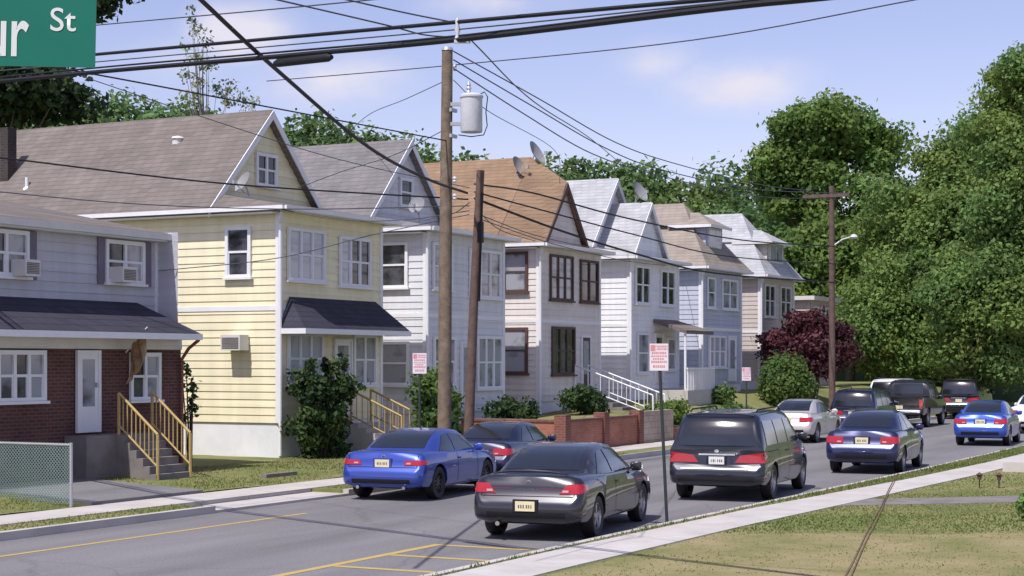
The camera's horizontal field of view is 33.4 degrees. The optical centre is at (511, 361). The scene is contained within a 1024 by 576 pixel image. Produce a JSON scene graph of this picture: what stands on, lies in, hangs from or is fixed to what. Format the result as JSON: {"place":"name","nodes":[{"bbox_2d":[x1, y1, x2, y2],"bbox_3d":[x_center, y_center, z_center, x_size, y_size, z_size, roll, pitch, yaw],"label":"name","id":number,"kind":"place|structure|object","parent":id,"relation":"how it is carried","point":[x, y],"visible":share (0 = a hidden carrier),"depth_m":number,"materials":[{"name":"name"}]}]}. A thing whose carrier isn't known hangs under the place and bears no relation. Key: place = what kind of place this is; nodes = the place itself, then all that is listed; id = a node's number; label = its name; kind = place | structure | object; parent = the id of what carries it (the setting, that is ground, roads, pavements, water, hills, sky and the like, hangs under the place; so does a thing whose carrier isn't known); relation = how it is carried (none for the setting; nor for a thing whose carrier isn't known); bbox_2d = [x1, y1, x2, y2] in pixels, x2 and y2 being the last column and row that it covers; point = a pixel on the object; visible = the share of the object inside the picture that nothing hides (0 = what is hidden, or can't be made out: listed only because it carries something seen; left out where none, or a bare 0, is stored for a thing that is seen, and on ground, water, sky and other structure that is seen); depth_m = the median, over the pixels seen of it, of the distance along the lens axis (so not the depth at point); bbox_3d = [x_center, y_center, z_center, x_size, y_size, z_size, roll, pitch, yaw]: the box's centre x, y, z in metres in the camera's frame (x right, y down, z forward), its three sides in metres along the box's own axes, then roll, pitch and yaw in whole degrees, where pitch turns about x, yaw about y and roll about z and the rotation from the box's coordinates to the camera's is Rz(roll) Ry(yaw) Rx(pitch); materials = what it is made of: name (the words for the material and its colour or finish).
{"place":"outdoors","nodes":[
{"label":"outdoors","id":0,"kind":"place"},
{"bbox_2d":[0,0,96,67],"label":"street sign","id":1,"kind":"object","parent":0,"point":[47,33],"visible":1,"depth_m":5.70,"materials":[{"name":"green metal"}]},
{"bbox_2d":[0,478,202,505],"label":"driveway","id":2,"kind":"structure","parent":0,"point":[89,492],"depth_m":33.12,"materials":[{"name":"grey concrete"}]},
{"bbox_2d":[0,453,346,515],"bbox_3d":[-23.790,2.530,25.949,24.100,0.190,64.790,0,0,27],"label":"lawn","id":3,"kind":"structure","parent":0,"point":[200,461],"depth_m":38.07,"materials":[{"name":"green plant"}]},
{"bbox_2d":[0,441,72,507],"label":"chain link fence","id":4,"kind":"object","parent":3,"relation":"on","point":[70,472],"visible":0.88,"depth_m":31.02,"materials":[{"name":"grey metal"}]},
{"bbox_2d":[0,0,144,129],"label":"leafy tree","id":5,"kind":"object","parent":3,"relation":"on","point":[39,103],"visible":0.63,"depth_m":60.96,"materials":[{"name":"green plant"}]},
{"bbox_2d":[0,201,202,484],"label":"brick house","id":6,"kind":"structure","parent":3,"relation":"on","point":[75,322],"depth_m":36.20,"materials":[{"name":"red"}]},
{"bbox_2d":[0,229,32,279],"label":"window","id":7,"kind":"structure","parent":6,"relation":"in","point":[14,244],"depth_m":34.97,"materials":[{"name":"white paint"}]},
{"bbox_2d":[0,350,49,404],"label":"window","id":8,"kind":"structure","parent":6,"relation":"in","point":[23,373],"depth_m":34.42,"materials":[{"name":"white paint"}]},
{"bbox_2d":[11,259,40,276],"bbox_3d":[-9.978,-1.920,35.043,0.402,0.340,0.440,0,0,27],"label":"air conditioner","id":9,"kind":"object","parent":6,"relation":"attached to","point":[25,268],"visible":1,"depth_m":34.88,"materials":[{"name":"white paint"}]},
{"bbox_2d":[75,350,101,432],"bbox_3d":[-8.963,0.630,36.155,0.090,1.740,0.740,0,0,27],"label":"door","id":10,"kind":"structure","parent":6,"relation":"in","point":[88,363],"depth_m":36.14,"materials":[{"name":"white paint"}]},
{"bbox_2d":[109,266,136,282],"bbox_3d":[-8.599,-1.920,37.764,0.402,0.340,0.480,0,0,27],"label":"air conditioner","id":11,"kind":"object","parent":6,"relation":"attached to","point":[121,274],"visible":1,"depth_m":37.60,"materials":[{"name":"white paint"}]},
{"bbox_2d":[102,239,148,286],"bbox_3d":[-8.633,-2.195,38.135,0.130,1.010,1.430,0,0,27],"label":"window","id":12,"kind":"structure","parent":6,"relation":"in","point":[118,253],"depth_m":38.14,"materials":[{"name":"white paint"}]},
{"bbox_2d":[126,327,147,383],"bbox_3d":[-8.194,-0.134,37.123,0.591,1.249,0.236,0,0,22],"label":"house flag","id":13,"kind":"object","parent":6,"relation":"attached to","point":[138,350],"visible":0.97,"depth_m":37.09,"materials":[{"name":"brown fabric"}]},
{"bbox_2d":[128,352,164,402],"bbox_3d":[-8.113,0.355,37.823,0.130,1.110,1.150,0,0,27],"label":"window","id":14,"kind":"structure","parent":6,"relation":"in","point":[149,378],"depth_m":37.85,"materials":[{"name":"white paint"}]},
{"bbox_2d":[117,391,191,479],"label":"front steps","id":15,"kind":"structure","parent":3,"relation":"on","point":[145,456],"depth_m":36.12,"materials":[{"name":"concrete"}]},
{"bbox_2d":[184,362,202,466],"bbox_3d":[-7.520,1.232,39.624,0.657,2.542,0.665,0,0,-8],"label":"shrub","id":16,"kind":"object","parent":3,"relation":"on","point":[191,408],"visible":0.73,"depth_m":39.51,"materials":[{"name":"green plant"}]},
{"bbox_2d":[0,109,410,457],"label":"row house","id":17,"kind":"structure","parent":3,"relation":"on","point":[290,312],"depth_m":45.26,"materials":[{"name":"yellow wood"}]},
{"bbox_2d":[222,226,253,279],"bbox_3d":[-7.085,-2.805,44.099,0.900,1.370,0.130,0,0,27],"label":"window","id":18,"kind":"structure","parent":17,"relation":"in","point":[238,240],"depth_m":44.12,"materials":[{"name":"white paint"}]},
{"bbox_2d":[255,152,280,190],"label":"window","id":19,"kind":"structure","parent":17,"relation":"in","point":[266,165],"depth_m":46.74,"materials":[{"name":"white paint"}]},
{"bbox_2d":[285,334,323,386],"bbox_3d":[-5.371,-0.045,44.561,0.130,1.410,1.750,0,0,27],"label":"window","id":20,"kind":"structure","parent":17,"relation":"in","point":[300,347],"depth_m":44.46,"materials":[{"name":"white glass"}]},
{"bbox_2d":[285,226,328,284],"bbox_3d":[-5.348,-2.755,44.605,0.130,1.430,1.850,0,0,27],"label":"window","id":21,"kind":"structure","parent":17,"relation":"in","point":[309,267],"depth_m":44.59,"materials":[{"name":"white paint"}]},
{"bbox_2d":[333,338,352,416],"bbox_3d":[-4.561,0.440,46.172,0.090,2.120,0.890,0,0,27],"label":"door","id":22,"kind":"structure","parent":17,"relation":"in","point":[345,346],"depth_m":46.27,"materials":[{"name":"white paint"}]},
{"bbox_2d":[337,235,373,289],"bbox_3d":[-4.276,-2.695,46.727,0.130,1.410,1.700,0,0,27],"label":"window","id":23,"kind":"structure","parent":17,"relation":"in","point":[355,256],"depth_m":46.78,"materials":[{"name":"white paint"}]},
{"bbox_2d":[353,335,379,387],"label":"window","id":24,"kind":"structure","parent":17,"relation":"in","point":[364,346],"depth_m":47.16,"materials":[{"name":"white glass"}]},
{"bbox_2d":[278,352,370,458],"bbox_3d":[-4.858,1.219,43.669,1.838,2.967,2.493,0,0,27],"label":"shrub","id":25,"kind":"object","parent":3,"relation":"on","point":[325,398],"visible":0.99,"depth_m":43.23,"materials":[{"name":"green plant"}]},
{"bbox_2d":[350,389,421,451],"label":"porch steps","id":26,"kind":"structure","parent":3,"relation":"on","point":[364,435],"depth_m":45.73,"materials":[{"name":"concrete"}]},
{"bbox_2d":[292,139,521,433],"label":"row house","id":27,"kind":"structure","parent":3,"relation":"on","point":[411,279],"depth_m":52.37,"materials":[{"name":"grey"}]},
{"bbox_2d":[383,242,409,289],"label":"window","id":28,"kind":"structure","parent":27,"relation":"in","point":[395,254],"depth_m":50.75,"materials":[{"name":"white paint"}]},
{"bbox_2d":[383,341,410,386],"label":"window","id":29,"kind":"structure","parent":27,"relation":"in","point":[396,354],"depth_m":50.73,"materials":[{"name":"grey glass"}]},
{"bbox_2d":[468,248,503,300],"bbox_3d":[-0.819,-2.720,53.551,0.130,1.560,2.200,0,0,27],"label":"window","id":30,"kind":"structure","parent":27,"relation":"in","point":[491,261],"depth_m":53.80,"materials":[{"name":"white paint"}]},
{"bbox_2d":[476,336,504,390],"bbox_3d":[-0.685,0.055,53.822,0.130,1.710,1.800,0,0,27],"label":"window","id":31,"kind":"structure","parent":27,"relation":"in","point":[489,357],"depth_m":53.84,"materials":[{"name":"white glass"}]},
{"bbox_2d":[402,364,464,431],"bbox_3d":[-2.062,1.373,44.669,1.506,2.880,2.088,0,0,27],"label":"hedge","id":32,"kind":"object","parent":3,"relation":"on","point":[429,396],"visible":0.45,"depth_m":44.33,"materials":[{"name":"green plant"}]},
{"bbox_2d":[460,410,643,446],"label":"garden wall","id":33,"kind":"structure","parent":3,"relation":"on","point":[611,431],"depth_m":51.50,"materials":[{"name":"brick"}]},
{"bbox_2d":[644,409,672,443],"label":"block wall","id":34,"kind":"structure","parent":3,"relation":"on","point":[652,426],"depth_m":55.79,"materials":[{"name":"grey concrete"}]},
{"bbox_2d":[0,0,829,82],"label":"overhead cable","id":35,"kind":"object","parent":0,"point":[692,11],"visible":1,"depth_m":19.90,"materials":[{"name":"black rubber"}]},
{"bbox_2d":[273,53,333,66],"bbox_3d":[-2.716,-3.925,22.140,0.110,0.204,1.240,0,0,-43],"label":"cable splice","id":36,"kind":"object","parent":35,"relation":"hanging from","point":[302,60],"visible":1,"depth_m":22.06,"materials":[{"name":"black plastic"}]},
{"bbox_2d":[454,18,469,43],"bbox_3d":[-0.581,-3.869,19.942,0.190,0.295,0.067,0,0,0],"label":"cable clamp","id":37,"kind":"object","parent":35,"relation":"attached to","point":[457,30],"visible":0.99,"depth_m":19.92,"materials":[{"name":"metal"}]},
{"bbox_2d":[0,0,739,70],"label":"overhead cable","id":38,"kind":"object","parent":37,"relation":"attached to","point":[410,33],"visible":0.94,"depth_m":20.36,"materials":[{"name":"black rubber"}]},
{"bbox_2d":[0,0,758,77],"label":"overhead cable","id":39,"kind":"object","parent":37,"relation":"attached to","point":[521,28],"visible":1,"depth_m":20.75,"materials":[{"name":"black rubber"}]},
{"bbox_2d":[95,0,727,55],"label":"overhead cable","id":40,"kind":"object","parent":37,"relation":"attached to","point":[583,10],"visible":0.79,"depth_m":20.25,"materials":[{"name":"black rubber"}]},
{"bbox_2d":[0,416,915,524],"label":"sidewalk","id":41,"kind":"structure","parent":0,"point":[235,494],"depth_m":32.66,"materials":[{"name":"concrete"}]},
{"bbox_2d":[0,413,951,530],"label":"verge","id":42,"kind":"structure","parent":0,"point":[330,490],"depth_m":30.35,"materials":[{"name":"green plant"}]},
{"bbox_2d":[200,492,348,512],"bbox_3d":[-4.765,2.775,33.187,0.900,0.150,4.500,0,0,27],"label":"driveway apron","id":43,"kind":"object","parent":42,"relation":"on","point":[261,502],"visible":0.5,"depth_m":33.17,"materials":[{"name":"concrete"}]},
{"bbox_2d":[437,47,456,428],"bbox_3d":[-1.508,-2.279,39.630,0.417,10.062,0.461,0,0,27],"label":"utility pole","id":44,"kind":"object","parent":42,"relation":"on","point":[445,326],"visible":0.96,"depth_m":39.55,"materials":[{"name":"brown wood"}]},
{"bbox_2d":[48,67,446,140],"bbox_3d":[-4.780,-5.012,33.800,0.030,0.249,13.318,0,0,29],"label":"overhead cable","id":45,"kind":"object","parent":44,"relation":"attached to","point":[247,103],"visible":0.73,"depth_m":33.00,"materials":[{"name":"black rubber"}]},
{"bbox_2d":[450,81,487,136],"bbox_3d":[-0.974,-5.764,38.973,0.766,1.273,0.540,0,0,-29],"label":"transformer","id":46,"kind":"object","parent":44,"relation":"attached to","point":[470,103],"visible":1,"depth_m":38.81,"materials":[{"name":"metal"}]},
{"bbox_2d":[268,0,914,80],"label":"overhead cable","id":47,"kind":"object","parent":44,"relation":"attached to","point":[622,48],"visible":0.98,"depth_m":35.41,"materials":[{"name":"black rubber"}]},
{"bbox_2d":[453,59,840,192],"bbox_3d":[5.916,-6.327,53.250,0.030,1.344,31.114,0,0,28],"label":"overhead cable","id":48,"kind":"object","parent":44,"relation":"attached to","point":[617,153],"visible":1,"depth_m":47.25,"materials":[{"name":"black rubber"}]},
{"bbox_2d":[464,170,483,432],"bbox_3d":[-0.925,-0.925,41.028,0.537,7.360,0.348,0,0,12],"label":"utility pole","id":49,"kind":"object","parent":42,"relation":"on","point":[478,241],"visible":0.89,"depth_m":40.96,"materials":[{"name":"red wood"}]},
{"bbox_2d":[0,157,468,199],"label":"overhead cable","id":50,"kind":"object","parent":49,"relation":"attached to","point":[220,182],"visible":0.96,"depth_m":37.80,"materials":[{"name":"black rubber"}]},
{"bbox_2d":[0,191,468,209],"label":"overhead cable","id":51,"kind":"object","parent":49,"relation":"attached to","point":[223,207],"visible":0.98,"depth_m":38.49,"materials":[{"name":"black rubber"}]},
{"bbox_2d":[198,0,467,193],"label":"overhead cable","id":52,"kind":"object","parent":49,"relation":"attached to","point":[220,18],"visible":0.98,"depth_m":25.64,"materials":[{"name":"black rubber"}]},
{"bbox_2d":[803,186,857,408],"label":"utility pole","id":53,"kind":"object","parent":42,"relation":"on","point":[832,390],"visible":0.93,"depth_m":68.03,"materials":[{"name":"red wood"}]},
{"bbox_2d":[474,191,834,263],"bbox_3d":[5.987,-3.808,54.650,0.040,0.626,30.048,0,0,27],"label":"overhead cable","id":54,"kind":"object","parent":53,"relation":"attached to","point":[639,235],"visible":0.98,"depth_m":49.90,"materials":[{"name":"black rubber"}]},
{"bbox_2d":[474,197,835,282],"bbox_3d":[5.987,-3.425,54.649,0.060,1.101,30.050,0,0,27],"label":"overhead cable","id":55,"kind":"object","parent":53,"relation":"attached to","point":[543,224],"visible":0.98,"depth_m":49.68,"materials":[{"name":"black rubber"}]},
{"bbox_2d":[474,183,835,246],"bbox_3d":[5.987,-4.350,54.650,0.046,0.520,30.048,0,0,27],"label":"overhead cable","id":56,"kind":"object","parent":53,"relation":"attached to","point":[640,220],"visible":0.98,"depth_m":50.02,"materials":[{"name":"black rubber"}]},
{"bbox_2d":[0,417,1023,575],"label":"road","id":57,"kind":"structure","parent":0,"point":[323,532],"depth_m":27.30,"materials":[{"name":"grey asphalt"}]},
{"bbox_2d":[343,427,496,498],"bbox_3d":[-1.828,2.059,35.608,2.111,1.378,4.313,0,0,21],"label":"parked car","id":58,"kind":"object","parent":57,"relation":"on","point":[432,462],"visible":0.98,"depth_m":34.19,"materials":[{"name":"blue paint"}]},
{"bbox_2d":[0,413,960,540],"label":"kerb","id":59,"kind":"structure","parent":57,"relation":"on","point":[82,525],"depth_m":28.84,"materials":[{"name":"concrete"}]},
{"bbox_2d":[462,421,556,471],"bbox_3d":[-0.141,2.069,40.017,2.037,1.358,4.313,0,0,20],"label":"parked car","id":60,"kind":"object","parent":57,"relation":"on","point":[503,442],"visible":0.35,"depth_m":38.87,"materials":[{"name":"blue paint"}]},
{"bbox_2d":[474,441,650,537],"bbox_3d":[0.946,2.034,28.261,2.111,1.428,4.783,0,0,18],"label":"parked car","id":61,"kind":"object","parent":57,"relation":"on","point":[588,487],"visible":1,"depth_m":26.45,"materials":[{"name":"grey paint"}]},
{"bbox_2d":[650,344,668,521],"bbox_3d":[2.462,1.326,28.494,0.332,3.251,0.066,0,0,0],"label":"parking sign","id":62,"kind":"object","parent":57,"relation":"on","point":[659,358],"visible":1,"depth_m":28.47,"materials":[{"name":"white metal"}]},
{"bbox_2d":[420,445,1023,575],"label":"kerb","id":63,"kind":"structure","parent":57,"relation":"on","point":[531,553],"depth_m":26.06,"materials":[{"name":"concrete"}]},
{"bbox_2d":[670,405,806,499],"bbox_3d":[4.848,1.837,35.748,2.241,1.822,5.008,0,0,20],"label":"parked van","id":64,"kind":"object","parent":57,"relation":"on","point":[763,449],"visible":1,"depth_m":33.65,"materials":[{"name":"paint"}]},
{"bbox_2d":[774,399,840,442],"bbox_3d":[10.151,2.019,59.481,2.074,1.458,4.513,0,0,25],"label":"parked car","id":65,"kind":"object","parent":57,"relation":"on","point":[814,419],"visible":0.56,"depth_m":58.23,"materials":[{"name":"silver paint"}]},
{"bbox_2d":[830,387,898,422],"bbox_3d":[13.743,1.862,66.346,2.120,1.771,4.408,0,0,25],"label":"parked suv","id":66,"kind":"object","parent":57,"relation":"on","point":[845,402],"visible":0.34,"depth_m":64.60,"materials":[{"name":"blue paint"}]},
{"bbox_2d":[826,409,923,472],"bbox_3d":[9.351,1.984,43.679,2.111,1.528,4.613,0,0,22],"label":"parked car","id":67,"kind":"object","parent":57,"relation":"on","point":[859,437],"visible":1,"depth_m":41.89,"materials":[{"name":"paint"}]},
{"bbox_2d":[887,379,945,426],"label":"suv","id":68,"kind":"object","parent":57,"relation":"on","point":[924,400],"visible":0.66,"depth_m":72.56,"materials":[{"name":"black paint"}]},
{"bbox_2d":[939,377,993,417],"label":"parked suv","id":69,"kind":"object","parent":57,"relation":"on","point":[958,394],"visible":0.48,"depth_m":81.35,"materials":[{"name":"black paint"}]},
{"bbox_2d":[954,400,1021,444],"bbox_3d":[16.042,2.014,57.445,2.037,1.468,4.413,0,0,23],"label":"parked car","id":70,"kind":"object","parent":57,"relation":"on","point":[996,419],"visible":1,"depth_m":55.74,"materials":[{"name":"paint"}]},
{"bbox_2d":[32,0,1023,213],"label":"sky","id":71,"kind":"structure","parent":0,"point":[680,103],"materials":[{"name":"blue"}]},
{"bbox_2d":[459,410,628,425],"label":"raised yard","id":72,"kind":"structure","parent":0,"point":[550,415],"depth_m":56.38,"materials":[{"name":"green plant"}]},
{"bbox_2d":[477,393,539,418],"bbox_3d":[-0.014,1.606,52.236,1.404,1.273,2.399,0,0,27],"label":"shrub","id":73,"kind":"object","parent":72,"relation":"on","point":[505,408],"visible":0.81,"depth_m":51.98,"materials":[{"name":"green plant"}]},
{"bbox_2d":[553,383,609,414],"bbox_3d":[2.381,1.325,56.380,2.466,1.268,1.502,0,0,-39],"label":"shrub","id":74,"kind":"object","parent":72,"relation":"on","point":[584,398],"visible":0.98,"depth_m":55.91,"materials":[{"name":"green plant"}]},
{"bbox_2d":[423,445,1023,575],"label":"lawn","id":75,"kind":"structure","parent":0,"point":[954,494],"depth_m":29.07,"materials":[{"name":"green plant"}]},
{"bbox_2d":[443,454,1023,575],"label":"sidewalk","id":76,"kind":"structure","parent":0,"point":[557,560],"depth_m":26.79,"materials":[{"name":"concrete"}]},
{"bbox_2d":[568,381,943,427],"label":"sloping yard","id":77,"kind":"structure","parent":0,"point":[754,401],"depth_m":72.50,"materials":[{"name":"green plant"}]},
{"bbox_2d":[423,157,615,413],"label":"row house","id":78,"kind":"structure","parent":77,"relation":"on","point":[552,315],"depth_m":58.66,"materials":[{"name":"beige"}]},
{"bbox_2d":[505,251,529,293],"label":"window","id":79,"kind":"structure","parent":78,"relation":"in","point":[516,263],"depth_m":57.44,"materials":[{"name":"brown glass"}]},
{"bbox_2d":[505,327,529,374],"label":"window","id":80,"kind":"structure","parent":78,"relation":"in","point":[516,338],"depth_m":57.44,"materials":[{"name":"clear glass"}]},
{"bbox_2d":[549,254,575,302],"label":"window","id":81,"kind":"structure","parent":78,"relation":"in","point":[561,267],"depth_m":58.59,"materials":[{"name":"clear glass"}]},
{"bbox_2d":[550,326,577,376],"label":"window","id":82,"kind":"structure","parent":78,"relation":"in","point":[563,339],"depth_m":58.69,"materials":[{"name":"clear glass"}]},
{"bbox_2d":[580,335,591,385],"bbox_3d":[2.625,0.040,60.356,0.090,1.920,0.790,0,0,27],"label":"door","id":83,"kind":"structure","parent":78,"relation":"in","point":[585,341],"depth_m":60.31,"materials":[{"name":"white paint"}]},
{"bbox_2d":[579,259,600,304],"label":"window","id":84,"kind":"structure","parent":78,"relation":"in","point":[589,269],"depth_m":60.58,"materials":[{"name":"brown glass"}]},
{"bbox_2d":[574,364,665,410],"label":"porch steps","id":85,"kind":"structure","parent":77,"relation":"on","point":[615,404],"depth_m":59.28,"materials":[{"name":"metal"}]},
{"bbox_2d":[567,178,715,405],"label":"row house","id":86,"kind":"structure","parent":77,"relation":"on","point":[639,308],"depth_m":65.62,"materials":[{"name":"white"}]},
{"bbox_2d":[634,265,651,305],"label":"window","id":87,"kind":"structure","parent":86,"relation":"in","point":[642,273],"depth_m":65.01,"materials":[{"name":"white paint"}]},
{"bbox_2d":[636,333,650,374],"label":"window","id":88,"kind":"structure","parent":86,"relation":"in","point":[643,339],"depth_m":65.15,"materials":[{"name":"white glass"}]},
{"bbox_2d":[659,269,676,307],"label":"window","id":89,"kind":"structure","parent":86,"relation":"in","point":[667,277],"depth_m":67.30,"materials":[{"name":"white paint"}]},
{"bbox_2d":[643,395,690,424],"bbox_3d":[5.470,1.818,59.444,1.322,1.308,3.612,0,0,27],"label":"shrub","id":90,"kind":"object","parent":77,"relation":"on","point":[679,407],"visible":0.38,"depth_m":59.33,"materials":[{"name":"green plant"}]},
{"bbox_2d":[654,203,753,390],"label":"row house","id":91,"kind":"structure","parent":77,"relation":"on","point":[710,301],"depth_m":72.36,"materials":[{"name":"white"}]},
{"bbox_2d":[708,335,727,368],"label":"window","id":92,"kind":"structure","parent":91,"relation":"in","point":[718,343],"depth_m":72.58,"materials":[{"name":"white glass"}]},
{"bbox_2d":[721,278,739,311],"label":"window","id":93,"kind":"structure","parent":91,"relation":"in","point":[729,288],"depth_m":73.74,"materials":[{"name":"white paint"}]},
{"bbox_2d":[705,213,804,389],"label":"row house","id":94,"kind":"structure","parent":77,"relation":"on","point":[767,304],"depth_m":78.70,"materials":[{"name":"beige"}]},
{"bbox_2d":[751,346,819,405],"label":"shrub","id":95,"kind":"object","parent":77,"relation":"on","point":[786,378],"visible":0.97,"depth_m":71.23,"materials":[{"name":"green plant"}]},
{"bbox_2d":[750,306,865,398],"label":"maroon tree","id":96,"kind":"object","parent":77,"relation":"on","point":[805,338],"visible":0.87,"depth_m":76.09,"materials":[{"name":"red plant"}]},
{"bbox_2d":[795,296,840,385],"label":"flat roof house","id":97,"kind":"structure","parent":77,"relation":"on","point":[809,302],"depth_m":84.91,"materials":[{"name":"beige"}]},
{"bbox_2d":[768,212,879,380],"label":"leafy tree","id":98,"kind":"object","parent":77,"relation":"on","point":[816,232],"visible":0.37,"depth_m":105.92,"materials":[{"name":"green plant"}]},
{"bbox_2d":[732,87,919,242],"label":"leafy tree","id":99,"kind":"object","parent":77,"relation":"on","point":[810,146],"visible":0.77,"depth_m":115.99,"materials":[{"name":"green plant"}]},
{"bbox_2d":[548,533,1023,575],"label":"dry lawn","id":100,"kind":"structure","parent":0,"point":[973,560],"depth_m":22.94,"materials":[{"name":"beige plant"}]},
{"bbox_2d":[835,366,1023,406],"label":"hill","id":101,"kind":"structure","parent":0,"point":[1009,397],"depth_m":108.02,"materials":[{"name":"green plant"}]},
{"bbox_2d":[177,4,260,115],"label":"slender tree","id":102,"kind":"object","parent":101,"relation":"on","point":[227,90],"visible":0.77,"depth_m":97.74,"materials":[{"name":"green plant"}]},
{"bbox_2d":[5,84,843,236],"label":"woodland","id":103,"kind":"object","parent":101,"relation":"on","point":[695,197],"visible":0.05,"depth_m":138.28,"materials":[{"name":"green plant"}]},
{"bbox_2d":[896,40,1023,394],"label":"leafy tree","id":104,"kind":"object","parent":101,"relation":"on","point":[974,300],"visible":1,"depth_m":82.28,"materials":[{"name":"green plant"}]},
{"bbox_2d":[839,496,1020,505],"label":"garden path","id":105,"kind":"structure","parent":0,"point":[953,500],"depth_m":32.29,"materials":[{"name":"concrete"}]},
{"label":"sidewalk bed","id":106,"kind":"structure","parent":0,"visible":0},
{"bbox_2d":[826,99,987,382],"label":"leafy tree","id":107,"kind":"object","parent":106,"relation":"on","point":[882,315],"visible":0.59,"depth_m":90.13,"materials":[{"name":"green plant"}]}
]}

